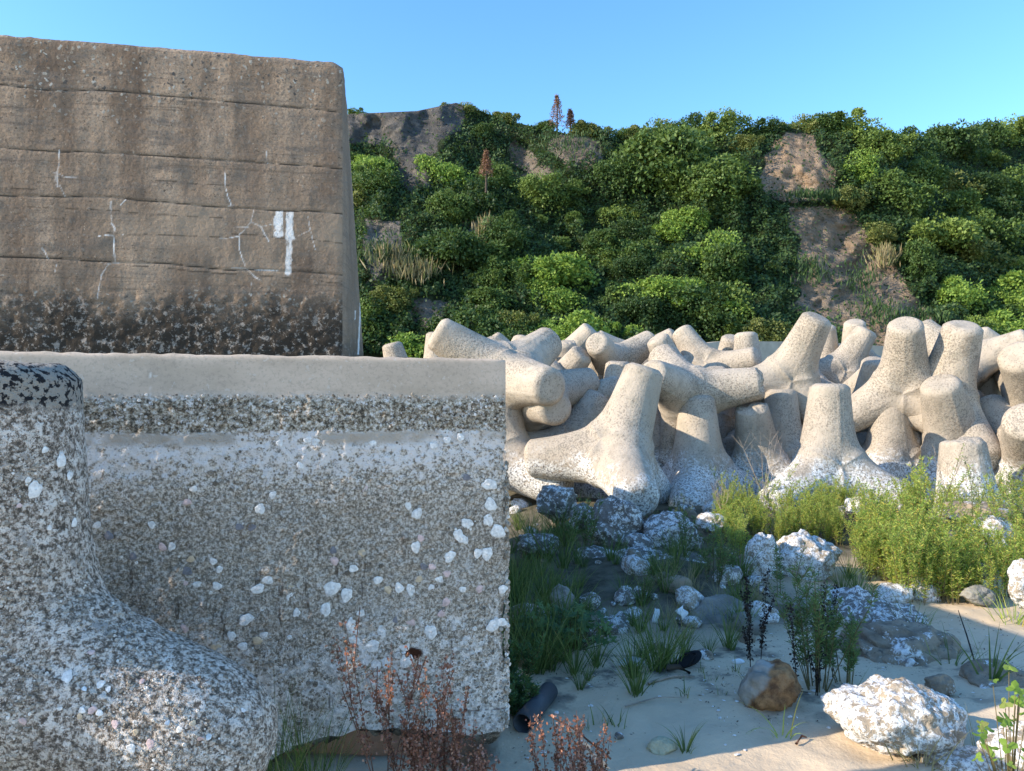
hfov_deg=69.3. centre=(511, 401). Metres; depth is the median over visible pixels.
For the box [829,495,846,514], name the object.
feathery weed
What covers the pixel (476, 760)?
dried dock plant
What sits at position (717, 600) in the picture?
rock
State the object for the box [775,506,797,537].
feathery weed
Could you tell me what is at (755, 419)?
tetrapod
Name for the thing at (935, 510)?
feathery weed
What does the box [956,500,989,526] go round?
feathery weed
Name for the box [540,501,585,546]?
grass tuft
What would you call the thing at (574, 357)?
tetrapod
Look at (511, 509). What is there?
rubble stone
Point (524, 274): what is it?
tree
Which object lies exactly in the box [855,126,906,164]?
tree
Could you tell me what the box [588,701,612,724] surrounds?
grass sprout
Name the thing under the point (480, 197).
tree
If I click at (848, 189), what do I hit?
tree
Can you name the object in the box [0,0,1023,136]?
sky
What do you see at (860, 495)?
feathery weed
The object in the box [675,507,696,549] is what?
feathery weed
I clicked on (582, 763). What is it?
dried dock plant
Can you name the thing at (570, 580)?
grass tuft
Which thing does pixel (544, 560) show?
grass tuft
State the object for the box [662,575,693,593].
rubble stone
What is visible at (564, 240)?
shrub
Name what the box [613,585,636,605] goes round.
rubble stone
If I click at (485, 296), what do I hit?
tree
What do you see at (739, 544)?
feathery weed
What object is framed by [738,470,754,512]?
feathery weed
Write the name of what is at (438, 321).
shrub
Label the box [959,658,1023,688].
rock
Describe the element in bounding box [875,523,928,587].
feathery weed
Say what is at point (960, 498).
feathery weed
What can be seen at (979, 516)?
feathery weed
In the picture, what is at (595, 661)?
grass tuft
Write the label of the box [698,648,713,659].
rubble stone
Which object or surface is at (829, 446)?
tetrapod
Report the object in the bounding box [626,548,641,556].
rubble stone
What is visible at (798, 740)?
driftwood stick
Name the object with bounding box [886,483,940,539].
feathery weed
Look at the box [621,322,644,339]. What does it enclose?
vine mound
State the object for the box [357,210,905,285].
dry reeds
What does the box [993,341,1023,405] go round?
tetrapod
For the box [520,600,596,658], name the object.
grass tuft
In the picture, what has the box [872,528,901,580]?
feathery weed
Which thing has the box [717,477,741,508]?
feathery weed
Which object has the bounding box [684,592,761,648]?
grass tuft
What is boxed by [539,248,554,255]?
shrub
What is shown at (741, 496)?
feathery weed
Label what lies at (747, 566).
grass tuft
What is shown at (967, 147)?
tree
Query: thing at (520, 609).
rubble stone
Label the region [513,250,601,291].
bush
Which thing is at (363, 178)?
tree
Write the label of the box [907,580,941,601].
rock
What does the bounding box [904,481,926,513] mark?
feathery weed
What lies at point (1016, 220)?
tree
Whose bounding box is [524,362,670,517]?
tetrapod
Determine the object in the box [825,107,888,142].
tree
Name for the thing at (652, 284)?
bush
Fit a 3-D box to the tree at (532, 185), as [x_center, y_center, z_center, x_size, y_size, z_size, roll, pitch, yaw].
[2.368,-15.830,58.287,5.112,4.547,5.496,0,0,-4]
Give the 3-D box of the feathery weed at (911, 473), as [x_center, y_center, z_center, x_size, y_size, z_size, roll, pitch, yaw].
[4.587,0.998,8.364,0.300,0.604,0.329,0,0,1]
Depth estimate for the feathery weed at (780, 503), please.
7.41 m
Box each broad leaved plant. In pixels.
[510,599,569,642]
[531,600,616,651]
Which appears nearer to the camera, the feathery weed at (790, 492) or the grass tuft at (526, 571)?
the grass tuft at (526, 571)
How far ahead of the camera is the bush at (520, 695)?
3.58 m
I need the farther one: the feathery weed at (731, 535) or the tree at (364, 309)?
the tree at (364, 309)
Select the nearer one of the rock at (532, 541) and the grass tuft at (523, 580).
the grass tuft at (523, 580)
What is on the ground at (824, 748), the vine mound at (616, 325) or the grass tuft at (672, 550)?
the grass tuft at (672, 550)
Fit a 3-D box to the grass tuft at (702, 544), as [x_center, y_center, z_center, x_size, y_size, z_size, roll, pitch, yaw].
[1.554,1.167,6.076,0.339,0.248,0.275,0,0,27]
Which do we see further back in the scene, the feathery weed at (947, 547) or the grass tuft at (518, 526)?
the grass tuft at (518, 526)
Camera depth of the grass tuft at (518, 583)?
5.33 m
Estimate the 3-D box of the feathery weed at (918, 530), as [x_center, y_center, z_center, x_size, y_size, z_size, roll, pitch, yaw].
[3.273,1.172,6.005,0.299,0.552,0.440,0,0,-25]
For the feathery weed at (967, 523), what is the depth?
6.25 m
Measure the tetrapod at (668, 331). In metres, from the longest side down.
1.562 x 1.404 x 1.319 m
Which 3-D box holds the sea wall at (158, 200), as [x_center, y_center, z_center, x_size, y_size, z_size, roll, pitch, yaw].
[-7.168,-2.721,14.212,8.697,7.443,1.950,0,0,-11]
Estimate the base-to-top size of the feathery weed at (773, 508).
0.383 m
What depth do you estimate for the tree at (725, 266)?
50.52 m
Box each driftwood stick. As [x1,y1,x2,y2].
[305,741,322,752]
[625,697,678,706]
[647,675,694,683]
[666,664,690,673]
[795,735,806,744]
[958,610,973,659]
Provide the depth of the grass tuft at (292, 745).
2.51 m
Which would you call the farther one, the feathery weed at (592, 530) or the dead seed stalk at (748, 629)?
the feathery weed at (592, 530)
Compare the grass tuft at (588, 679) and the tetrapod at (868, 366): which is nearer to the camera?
the grass tuft at (588, 679)
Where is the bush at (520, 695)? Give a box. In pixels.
[508,668,540,715]
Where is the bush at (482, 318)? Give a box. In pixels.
[446,298,532,335]
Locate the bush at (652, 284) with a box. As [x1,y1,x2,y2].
[610,274,707,307]
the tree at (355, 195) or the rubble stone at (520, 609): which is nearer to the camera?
the rubble stone at (520, 609)
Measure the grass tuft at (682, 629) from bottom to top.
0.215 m
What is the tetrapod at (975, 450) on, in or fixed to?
on the ground at (824, 748)
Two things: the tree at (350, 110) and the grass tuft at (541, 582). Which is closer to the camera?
the grass tuft at (541, 582)
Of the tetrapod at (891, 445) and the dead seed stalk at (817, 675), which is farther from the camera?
the tetrapod at (891, 445)
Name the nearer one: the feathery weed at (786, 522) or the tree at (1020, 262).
the feathery weed at (786, 522)
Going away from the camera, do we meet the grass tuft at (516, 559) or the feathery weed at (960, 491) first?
the grass tuft at (516, 559)
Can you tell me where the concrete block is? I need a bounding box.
[0,351,510,762]
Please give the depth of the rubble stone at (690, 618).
4.82 m
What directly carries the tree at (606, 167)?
on the hill
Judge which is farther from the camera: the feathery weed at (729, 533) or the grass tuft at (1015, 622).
the feathery weed at (729, 533)
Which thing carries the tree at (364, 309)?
on the hill
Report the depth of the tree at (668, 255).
52.09 m
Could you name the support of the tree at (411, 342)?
on the hill
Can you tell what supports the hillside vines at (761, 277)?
on the hill
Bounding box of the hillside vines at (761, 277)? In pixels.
[349,103,1023,355]
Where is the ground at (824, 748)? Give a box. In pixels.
[267,490,1023,770]
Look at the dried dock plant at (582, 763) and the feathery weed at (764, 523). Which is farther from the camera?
the feathery weed at (764, 523)
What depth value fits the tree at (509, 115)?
67.04 m
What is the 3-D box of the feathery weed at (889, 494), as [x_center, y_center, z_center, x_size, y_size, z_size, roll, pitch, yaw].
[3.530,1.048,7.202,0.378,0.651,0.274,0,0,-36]
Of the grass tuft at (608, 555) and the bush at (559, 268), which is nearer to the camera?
the grass tuft at (608, 555)
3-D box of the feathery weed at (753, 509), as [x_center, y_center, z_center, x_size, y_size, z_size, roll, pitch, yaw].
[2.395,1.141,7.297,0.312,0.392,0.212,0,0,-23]
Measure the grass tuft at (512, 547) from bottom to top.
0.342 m
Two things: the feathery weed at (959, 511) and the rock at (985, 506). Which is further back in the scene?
the rock at (985, 506)
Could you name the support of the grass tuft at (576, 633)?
on the ground at (824, 748)
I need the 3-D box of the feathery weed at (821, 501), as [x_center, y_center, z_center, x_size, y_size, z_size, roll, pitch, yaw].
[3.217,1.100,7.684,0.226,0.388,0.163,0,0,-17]
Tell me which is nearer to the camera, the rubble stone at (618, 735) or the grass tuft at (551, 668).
the rubble stone at (618, 735)
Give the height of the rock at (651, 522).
0.414 m
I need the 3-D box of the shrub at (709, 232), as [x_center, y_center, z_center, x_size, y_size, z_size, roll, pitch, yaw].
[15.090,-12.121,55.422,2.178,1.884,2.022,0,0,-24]
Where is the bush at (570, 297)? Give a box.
[525,279,587,315]
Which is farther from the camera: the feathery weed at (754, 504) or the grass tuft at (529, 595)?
the feathery weed at (754, 504)
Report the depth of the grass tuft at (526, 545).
6.44 m
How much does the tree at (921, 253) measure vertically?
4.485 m
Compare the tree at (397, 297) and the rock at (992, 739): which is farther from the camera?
the tree at (397, 297)
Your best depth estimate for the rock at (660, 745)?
3.22 m
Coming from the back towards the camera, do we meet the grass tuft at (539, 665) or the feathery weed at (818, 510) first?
the feathery weed at (818, 510)
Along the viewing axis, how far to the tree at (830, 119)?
63.25 m
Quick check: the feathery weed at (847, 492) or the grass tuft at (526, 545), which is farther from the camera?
the feathery weed at (847, 492)
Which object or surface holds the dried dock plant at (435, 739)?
on the ground at (824, 748)
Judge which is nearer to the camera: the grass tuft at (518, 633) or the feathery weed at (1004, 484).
the grass tuft at (518, 633)
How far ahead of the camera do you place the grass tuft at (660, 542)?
6.07 m
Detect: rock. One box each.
[517,533,558,554]
[536,485,576,522]
[550,584,574,614]
[569,502,592,529]
[577,545,615,558]
[587,495,643,546]
[609,609,630,623]
[616,546,661,558]
[643,511,703,549]
[646,736,677,754]
[657,550,703,562]
[691,594,748,623]
[694,512,724,532]
[737,659,801,710]
[744,532,783,578]
[776,529,842,580]
[808,584,928,625]
[820,674,967,756]
[835,618,960,666]
[844,496,884,516]
[875,583,913,603]
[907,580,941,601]
[917,745,997,770]
[924,674,955,695]
[942,501,1023,525]
[959,584,995,606]
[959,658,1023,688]
[966,515,1013,554]
[976,721,1023,770]
[1007,558,1023,608]
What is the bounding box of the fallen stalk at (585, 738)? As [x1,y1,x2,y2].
[548,715,610,759]
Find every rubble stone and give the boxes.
[509,505,521,513]
[509,602,538,620]
[510,498,528,507]
[572,629,595,642]
[577,592,600,609]
[597,616,629,634]
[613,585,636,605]
[614,732,623,739]
[621,554,653,575]
[622,532,654,548]
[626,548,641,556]
[629,606,641,618]
[633,586,648,600]
[650,593,657,599]
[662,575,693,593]
[675,585,704,610]
[675,617,683,624]
[676,502,695,513]
[682,615,701,627]
[683,508,697,517]
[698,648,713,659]
[702,500,717,511]
[712,565,742,584]
[728,612,764,634]
[737,633,755,643]
[745,575,763,586]
[748,600,779,622]
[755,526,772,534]
[756,586,769,593]
[790,596,812,610]
[809,592,833,609]
[881,654,897,664]
[981,563,996,579]
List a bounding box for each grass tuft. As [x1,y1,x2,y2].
[258,676,338,770]
[268,703,333,770]
[269,679,333,770]
[269,693,333,770]
[272,664,371,770]
[278,714,366,770]
[501,588,558,665]
[502,581,552,634]
[503,504,547,542]
[503,522,526,552]
[503,593,576,660]
[503,610,543,656]
[504,607,576,674]
[507,550,541,606]
[507,564,559,637]
[508,544,561,605]
[509,501,531,529]
[509,501,561,533]
[509,533,534,582]
[509,538,530,575]
[509,544,558,591]
[509,545,542,588]
[509,563,576,621]
[510,546,546,587]
[510,559,535,599]
[510,574,549,611]
[511,531,557,579]
[511,582,568,637]
[511,601,585,670]
[512,504,546,532]
[512,515,569,561]
[512,518,538,559]
[513,549,540,583]
[515,506,569,557]
[516,551,575,602]
[516,553,576,606]
[517,566,602,639]
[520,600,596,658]
[527,558,554,585]
[528,546,554,573]
[530,495,571,536]
[531,561,582,598]
[532,606,621,675]
[534,517,608,568]
[534,618,583,672]
[535,497,569,540]
[536,567,612,620]
[536,611,587,663]
[536,634,567,664]
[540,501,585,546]
[545,586,604,620]
[546,558,575,584]
[548,552,603,598]
[549,564,582,592]
[553,502,584,541]
[558,653,601,690]
[559,616,590,648]
[564,533,595,564]
[565,563,588,587]
[566,585,602,615]
[567,545,591,567]
[569,610,631,668]
[575,655,613,680]
[589,594,623,621]
[590,620,659,678]
[591,521,631,561]
[597,628,678,697]
[605,564,640,590]
[605,621,655,676]
[606,536,631,564]
[607,587,703,673]
[614,568,669,606]
[615,592,646,625]
[619,612,674,658]
[623,587,674,632]
[628,594,716,667]
[634,544,673,575]
[639,614,714,663]
[640,599,680,631]
[644,538,680,572]
[644,557,688,593]
[645,520,681,555]
[647,547,689,582]
[647,615,708,652]
[654,539,704,569]
[654,599,681,619]
[655,722,703,753]
[658,607,708,638]
[659,548,688,571]
[661,525,699,557]
[663,574,700,596]
[665,523,705,557]
[670,558,711,588]
[675,557,698,579]
[684,549,712,573]
[684,555,701,577]
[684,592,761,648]
[692,531,716,554]
[692,576,708,591]
[696,622,724,652]
[698,538,744,564]
[702,561,759,597]
[706,580,724,595]
[710,588,757,612]
[715,627,740,650]
[716,560,764,602]
[720,600,741,623]
[723,533,770,579]
[724,583,771,623]
[736,544,760,576]
[739,572,775,600]
[741,694,809,738]
[749,578,773,601]
[821,551,868,587]
[835,546,872,578]
[836,556,889,589]
[839,665,865,685]
[846,566,896,596]
[865,708,984,770]
[881,587,944,624]
[917,627,1000,665]
[948,619,1023,681]
[963,704,989,753]
[964,576,1023,626]
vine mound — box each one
[531,318,559,329]
[590,315,622,336]
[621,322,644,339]
[718,299,749,323]
[934,273,993,315]
[983,308,1023,334]
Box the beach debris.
[450,578,1018,765]
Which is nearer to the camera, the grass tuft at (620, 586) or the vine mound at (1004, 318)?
the grass tuft at (620, 586)
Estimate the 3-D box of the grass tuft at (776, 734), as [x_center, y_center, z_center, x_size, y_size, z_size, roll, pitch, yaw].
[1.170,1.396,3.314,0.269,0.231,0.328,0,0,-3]
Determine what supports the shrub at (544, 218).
on the hill
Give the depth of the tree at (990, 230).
59.02 m
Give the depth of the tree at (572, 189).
58.31 m
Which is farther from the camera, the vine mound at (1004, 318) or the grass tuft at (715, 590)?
the vine mound at (1004, 318)
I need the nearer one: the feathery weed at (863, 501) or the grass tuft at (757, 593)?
the grass tuft at (757, 593)
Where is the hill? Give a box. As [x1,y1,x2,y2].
[348,103,1023,357]
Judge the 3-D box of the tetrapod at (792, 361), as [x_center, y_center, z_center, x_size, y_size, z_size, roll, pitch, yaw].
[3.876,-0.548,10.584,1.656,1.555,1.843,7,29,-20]
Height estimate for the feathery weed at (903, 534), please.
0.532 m
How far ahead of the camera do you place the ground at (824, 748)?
3.73 m
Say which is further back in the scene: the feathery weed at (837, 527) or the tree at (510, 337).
the tree at (510, 337)
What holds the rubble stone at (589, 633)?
on the ground at (824, 748)
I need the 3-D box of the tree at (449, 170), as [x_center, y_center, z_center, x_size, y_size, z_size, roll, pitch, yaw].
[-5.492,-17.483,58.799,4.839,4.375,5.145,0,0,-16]
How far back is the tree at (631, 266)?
52.24 m
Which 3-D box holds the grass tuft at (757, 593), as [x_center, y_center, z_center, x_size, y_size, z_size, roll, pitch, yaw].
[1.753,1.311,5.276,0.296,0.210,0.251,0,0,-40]
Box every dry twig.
[710,477,730,510]
[733,431,783,496]
[926,445,963,492]
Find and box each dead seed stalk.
[738,564,776,666]
[785,582,829,695]
[810,584,838,677]
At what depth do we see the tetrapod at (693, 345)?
11.93 m
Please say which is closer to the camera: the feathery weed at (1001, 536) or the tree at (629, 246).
the feathery weed at (1001, 536)
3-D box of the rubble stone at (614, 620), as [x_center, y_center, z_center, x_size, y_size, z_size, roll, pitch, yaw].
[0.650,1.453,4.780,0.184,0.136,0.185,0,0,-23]
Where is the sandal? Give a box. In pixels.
[674,650,701,668]
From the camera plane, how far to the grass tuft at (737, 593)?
5.22 m
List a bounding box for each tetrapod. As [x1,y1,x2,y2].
[0,360,278,770]
[382,341,407,357]
[423,332,437,357]
[428,318,564,409]
[487,332,599,430]
[503,407,573,499]
[511,335,524,340]
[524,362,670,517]
[527,389,608,498]
[541,360,618,429]
[556,340,576,361]
[558,346,590,368]
[565,323,596,350]
[586,331,654,379]
[598,328,676,364]
[603,361,628,378]
[644,344,764,463]
[647,333,693,411]
[652,409,664,467]
[661,395,765,506]
[672,325,761,368]
[707,366,736,439]
[718,334,733,350]
[722,429,734,456]
[731,402,790,483]
[733,332,761,357]
[743,311,831,424]
[757,383,926,512]
[764,389,801,460]
[819,326,876,383]
[819,370,851,393]
[820,325,838,358]
[841,319,880,357]
[842,368,859,392]
[851,316,931,431]
[852,356,880,432]
[856,430,921,446]
[862,407,920,481]
[867,349,877,356]
[907,320,1000,469]
[910,374,994,499]
[923,319,1023,389]
[932,437,1004,512]
[979,376,1001,395]
[980,394,1023,504]
[982,327,999,338]
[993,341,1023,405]
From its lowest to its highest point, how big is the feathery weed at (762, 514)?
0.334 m
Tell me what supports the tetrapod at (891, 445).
on the ground at (824, 748)
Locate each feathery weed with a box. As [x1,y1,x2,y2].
[559,493,603,552]
[571,496,593,546]
[615,531,628,552]
[638,565,653,601]
[668,493,684,511]
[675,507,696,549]
[692,525,715,574]
[698,525,730,584]
[709,465,737,494]
[710,508,750,558]
[712,485,730,513]
[712,497,729,531]
[713,511,730,540]
[716,490,736,513]
[716,527,737,567]
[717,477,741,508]
[717,499,737,537]
[720,483,740,511]
[721,503,744,542]
[723,518,743,550]
[727,496,749,531]
[731,484,745,510]
[731,511,750,559]
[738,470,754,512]
[739,499,767,535]
[742,488,772,528]
[743,501,754,537]
[745,502,769,534]
[748,491,763,513]
[756,473,775,509]
[760,508,780,534]
[764,497,780,539]
[766,538,785,595]
[768,499,797,535]
[772,510,788,540]
[774,479,797,510]
[774,490,806,532]
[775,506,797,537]
[784,464,798,532]
[784,504,808,531]
[797,477,826,523]
[797,485,828,524]
[797,490,824,535]
[798,493,818,535]
[804,515,823,536]
[806,478,829,505]
[806,487,824,529]
[810,491,832,524]
[813,475,837,516]
[816,485,840,518]
[817,490,840,523]
[817,512,839,541]
[820,507,838,539]
[825,475,847,507]
[825,501,844,519]
[826,483,843,501]
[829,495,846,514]
[829,503,852,545]
[832,475,850,503]
[832,478,858,515]
[838,487,852,504]
[841,513,873,565]
[848,513,891,574]
[849,485,881,534]
[850,475,880,525]
[850,499,897,574]
[850,520,884,580]
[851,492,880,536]
[851,499,913,579]
[857,477,892,518]
[857,482,883,527]
[858,489,903,542]
[866,480,916,522]
[867,510,917,582]
[869,490,914,535]
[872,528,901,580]
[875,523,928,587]
[878,492,905,510]
[881,509,943,575]
[885,522,926,573]
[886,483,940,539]
[886,509,929,602]
[890,463,929,504]
[896,480,932,520]
[897,443,972,524]
[897,530,935,583]
[899,473,923,507]
[899,507,932,567]
[899,509,942,573]
[902,507,949,575]
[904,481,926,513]
[904,525,980,602]
[905,463,928,494]
[905,532,935,604]
[909,498,953,524]
[909,510,941,576]
[917,522,961,599]
[919,524,958,602]
[924,477,957,515]
[927,538,977,604]
[930,506,983,574]
[937,475,962,524]
[939,536,972,594]
[940,511,987,587]
[942,492,988,529]
[950,489,970,500]
[950,518,993,581]
[953,528,985,587]
[953,535,993,601]
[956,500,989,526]
[957,509,997,562]
[958,487,984,500]
[959,501,993,525]
[960,455,986,518]
[965,466,993,500]
[967,552,998,590]
[975,524,1010,561]
[979,515,1023,602]
[983,464,1023,503]
[983,476,1023,557]
[985,476,1023,537]
[985,491,1015,507]
[986,521,1023,586]
[989,523,1023,564]
[991,536,1020,596]
[993,524,1023,595]
[995,470,1013,499]
[998,489,1023,545]
[1004,519,1023,560]
[1008,466,1023,504]
[1011,487,1023,541]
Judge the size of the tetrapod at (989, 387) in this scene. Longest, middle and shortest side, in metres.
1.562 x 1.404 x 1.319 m
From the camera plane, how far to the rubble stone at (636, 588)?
5.23 m
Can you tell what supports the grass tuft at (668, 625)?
on the ground at (824, 748)
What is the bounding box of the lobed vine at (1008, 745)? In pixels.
[971,660,1023,770]
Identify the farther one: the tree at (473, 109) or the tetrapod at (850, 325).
the tree at (473, 109)
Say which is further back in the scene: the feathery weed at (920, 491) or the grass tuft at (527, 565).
the feathery weed at (920, 491)
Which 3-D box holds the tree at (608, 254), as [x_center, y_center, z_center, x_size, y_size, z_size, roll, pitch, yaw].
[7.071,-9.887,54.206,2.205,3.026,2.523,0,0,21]
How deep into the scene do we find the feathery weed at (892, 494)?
7.22 m
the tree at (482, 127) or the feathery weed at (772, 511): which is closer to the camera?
the feathery weed at (772, 511)
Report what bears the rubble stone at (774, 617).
on the ground at (824, 748)
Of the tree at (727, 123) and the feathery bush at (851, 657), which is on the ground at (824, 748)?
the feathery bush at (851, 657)
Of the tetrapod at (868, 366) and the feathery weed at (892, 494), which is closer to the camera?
the feathery weed at (892, 494)
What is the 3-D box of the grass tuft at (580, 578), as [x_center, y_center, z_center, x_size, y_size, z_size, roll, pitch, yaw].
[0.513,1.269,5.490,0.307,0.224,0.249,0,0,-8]
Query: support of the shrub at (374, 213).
on the hill
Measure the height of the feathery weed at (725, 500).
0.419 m
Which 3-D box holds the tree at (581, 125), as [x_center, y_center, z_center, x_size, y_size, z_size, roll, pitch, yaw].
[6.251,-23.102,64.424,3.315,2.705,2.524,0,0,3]
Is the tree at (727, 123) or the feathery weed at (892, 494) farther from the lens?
the tree at (727, 123)
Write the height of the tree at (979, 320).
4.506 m
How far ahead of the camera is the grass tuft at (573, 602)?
4.76 m
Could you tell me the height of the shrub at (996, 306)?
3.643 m
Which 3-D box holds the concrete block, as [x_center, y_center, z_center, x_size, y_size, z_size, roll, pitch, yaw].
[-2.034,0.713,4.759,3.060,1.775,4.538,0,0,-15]
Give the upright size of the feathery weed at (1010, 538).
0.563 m
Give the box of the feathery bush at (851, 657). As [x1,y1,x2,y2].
[822,581,860,684]
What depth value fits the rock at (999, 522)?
6.26 m
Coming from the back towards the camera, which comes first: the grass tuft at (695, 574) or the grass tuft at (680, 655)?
the grass tuft at (695, 574)
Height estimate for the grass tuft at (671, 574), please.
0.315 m
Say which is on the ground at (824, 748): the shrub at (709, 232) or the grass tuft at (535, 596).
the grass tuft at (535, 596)
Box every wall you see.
[0,35,362,356]
[706,341,883,361]
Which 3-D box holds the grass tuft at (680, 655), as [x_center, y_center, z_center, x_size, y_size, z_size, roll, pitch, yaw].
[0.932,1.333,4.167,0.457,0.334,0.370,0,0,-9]
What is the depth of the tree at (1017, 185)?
66.57 m
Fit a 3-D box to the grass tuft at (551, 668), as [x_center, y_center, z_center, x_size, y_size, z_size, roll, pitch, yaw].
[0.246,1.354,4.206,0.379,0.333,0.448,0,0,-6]
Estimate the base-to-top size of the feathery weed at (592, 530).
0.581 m
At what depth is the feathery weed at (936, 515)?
5.82 m
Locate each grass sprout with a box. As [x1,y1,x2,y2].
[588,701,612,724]
[598,707,627,728]
[675,675,689,697]
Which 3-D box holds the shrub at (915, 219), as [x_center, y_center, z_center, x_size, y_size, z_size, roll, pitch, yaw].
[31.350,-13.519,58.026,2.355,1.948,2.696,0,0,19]
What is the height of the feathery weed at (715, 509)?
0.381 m
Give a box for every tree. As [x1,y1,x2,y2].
[347,107,366,114]
[351,154,399,175]
[352,165,404,194]
[352,182,369,205]
[360,296,389,345]
[367,284,420,314]
[385,331,425,357]
[410,225,485,268]
[413,153,473,187]
[421,185,477,226]
[446,176,512,217]
[458,101,480,115]
[466,284,518,316]
[467,238,519,280]
[467,255,534,291]
[469,122,498,139]
[470,209,534,254]
[472,159,516,190]
[480,330,525,340]
[491,309,540,330]
[492,111,520,123]
[500,320,538,336]
[509,262,538,294]
[510,169,569,214]
[532,119,555,130]
[545,309,610,340]
[559,178,591,208]
[562,211,587,236]
[568,119,602,138]
[577,227,618,261]
[583,237,661,270]
[590,152,652,201]
[592,126,613,139]
[593,280,640,308]
[595,204,641,226]
[595,246,616,272]
[606,252,653,279]
[609,114,719,203]
[610,126,636,141]
[613,218,656,241]
[621,124,648,140]
[645,118,673,131]
[650,219,708,242]
[650,249,685,263]
[659,205,711,228]
[663,152,765,210]
[667,281,742,339]
[672,111,727,138]
[672,226,745,282]
[691,278,757,341]
[692,241,749,292]
[697,106,754,148]
[704,286,751,311]
[729,133,765,153]
[739,315,792,340]
[741,115,790,142]
[778,113,823,134]
[797,110,855,138]
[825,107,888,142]
[828,184,871,213]
[839,146,881,185]
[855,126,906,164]
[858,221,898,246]
[862,167,951,216]
[886,133,918,159]
[893,236,942,278]
[894,125,949,159]
[900,212,985,256]
[905,157,953,188]
[921,118,994,166]
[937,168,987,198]
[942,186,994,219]
[943,126,978,160]
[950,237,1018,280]
[954,210,1023,252]
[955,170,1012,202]
[959,313,1013,334]
[965,117,1013,150]
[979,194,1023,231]
[980,163,1023,203]
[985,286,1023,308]
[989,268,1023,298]
[991,113,1023,149]
[993,210,1023,241]
[1002,255,1023,272]
[1015,296,1023,321]
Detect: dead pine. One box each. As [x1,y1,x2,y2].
[479,147,493,192]
[548,94,564,137]
[563,108,574,130]
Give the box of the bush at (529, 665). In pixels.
[502,633,545,682]
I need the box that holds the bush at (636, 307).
[614,287,680,323]
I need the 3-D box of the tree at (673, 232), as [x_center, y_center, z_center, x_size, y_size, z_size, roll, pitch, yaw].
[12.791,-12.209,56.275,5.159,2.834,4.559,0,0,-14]
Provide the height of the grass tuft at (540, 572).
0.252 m
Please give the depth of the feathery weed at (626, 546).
6.18 m
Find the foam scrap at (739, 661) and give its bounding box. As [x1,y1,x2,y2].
[732,658,744,663]
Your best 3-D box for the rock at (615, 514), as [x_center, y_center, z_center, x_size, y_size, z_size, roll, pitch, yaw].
[0.942,1.106,6.714,0.522,0.488,0.401,25,0,0]
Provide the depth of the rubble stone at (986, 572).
6.06 m
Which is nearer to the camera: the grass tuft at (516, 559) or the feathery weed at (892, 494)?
the grass tuft at (516, 559)
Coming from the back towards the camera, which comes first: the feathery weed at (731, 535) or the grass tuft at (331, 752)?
the feathery weed at (731, 535)
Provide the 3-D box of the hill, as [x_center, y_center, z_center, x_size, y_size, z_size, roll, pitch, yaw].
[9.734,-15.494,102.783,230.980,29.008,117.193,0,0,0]
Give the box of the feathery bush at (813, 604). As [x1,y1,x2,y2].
[769,541,881,692]
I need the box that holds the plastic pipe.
[513,682,557,732]
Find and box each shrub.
[350,151,361,158]
[360,204,387,218]
[368,195,397,207]
[427,318,441,330]
[459,288,475,295]
[535,213,548,222]
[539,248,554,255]
[552,235,576,250]
[555,200,569,208]
[677,276,710,287]
[705,229,724,239]
[708,197,745,218]
[764,262,783,270]
[909,216,922,223]
[914,149,939,163]
[961,296,1018,317]
[978,149,1010,166]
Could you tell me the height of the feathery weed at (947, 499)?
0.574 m
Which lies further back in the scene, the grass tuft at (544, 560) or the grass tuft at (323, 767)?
the grass tuft at (544, 560)
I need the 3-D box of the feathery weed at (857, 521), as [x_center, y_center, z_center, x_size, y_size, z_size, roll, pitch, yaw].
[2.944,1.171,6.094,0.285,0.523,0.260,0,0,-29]
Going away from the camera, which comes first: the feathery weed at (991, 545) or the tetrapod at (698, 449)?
the feathery weed at (991, 545)
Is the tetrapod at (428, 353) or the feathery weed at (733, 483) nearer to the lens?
the feathery weed at (733, 483)
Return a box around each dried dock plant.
[325,607,429,770]
[364,645,456,770]
[403,685,470,770]
[460,719,500,770]
[525,711,584,770]
[557,712,615,770]
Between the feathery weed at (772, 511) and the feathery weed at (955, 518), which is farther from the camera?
the feathery weed at (772, 511)
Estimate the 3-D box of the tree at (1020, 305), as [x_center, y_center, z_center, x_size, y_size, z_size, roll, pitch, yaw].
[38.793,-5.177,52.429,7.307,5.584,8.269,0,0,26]
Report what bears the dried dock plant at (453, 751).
on the ground at (824, 748)
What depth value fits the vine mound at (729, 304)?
47.55 m
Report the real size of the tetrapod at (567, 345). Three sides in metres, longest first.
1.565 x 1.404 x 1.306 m
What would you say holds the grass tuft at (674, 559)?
on the ground at (824, 748)
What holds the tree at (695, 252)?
on the hill
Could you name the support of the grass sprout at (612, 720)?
on the ground at (824, 748)
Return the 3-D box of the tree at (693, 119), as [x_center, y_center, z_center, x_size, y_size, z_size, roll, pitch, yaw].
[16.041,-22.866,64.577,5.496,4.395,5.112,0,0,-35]
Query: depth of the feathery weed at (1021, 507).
6.51 m
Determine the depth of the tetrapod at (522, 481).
9.26 m
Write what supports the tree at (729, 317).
on the hill
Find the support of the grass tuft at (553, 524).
on the ground at (824, 748)
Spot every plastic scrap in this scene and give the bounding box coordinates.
[652,609,659,621]
[676,605,687,619]
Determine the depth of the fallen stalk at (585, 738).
2.88 m
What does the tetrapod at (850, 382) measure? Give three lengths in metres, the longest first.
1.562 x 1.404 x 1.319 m

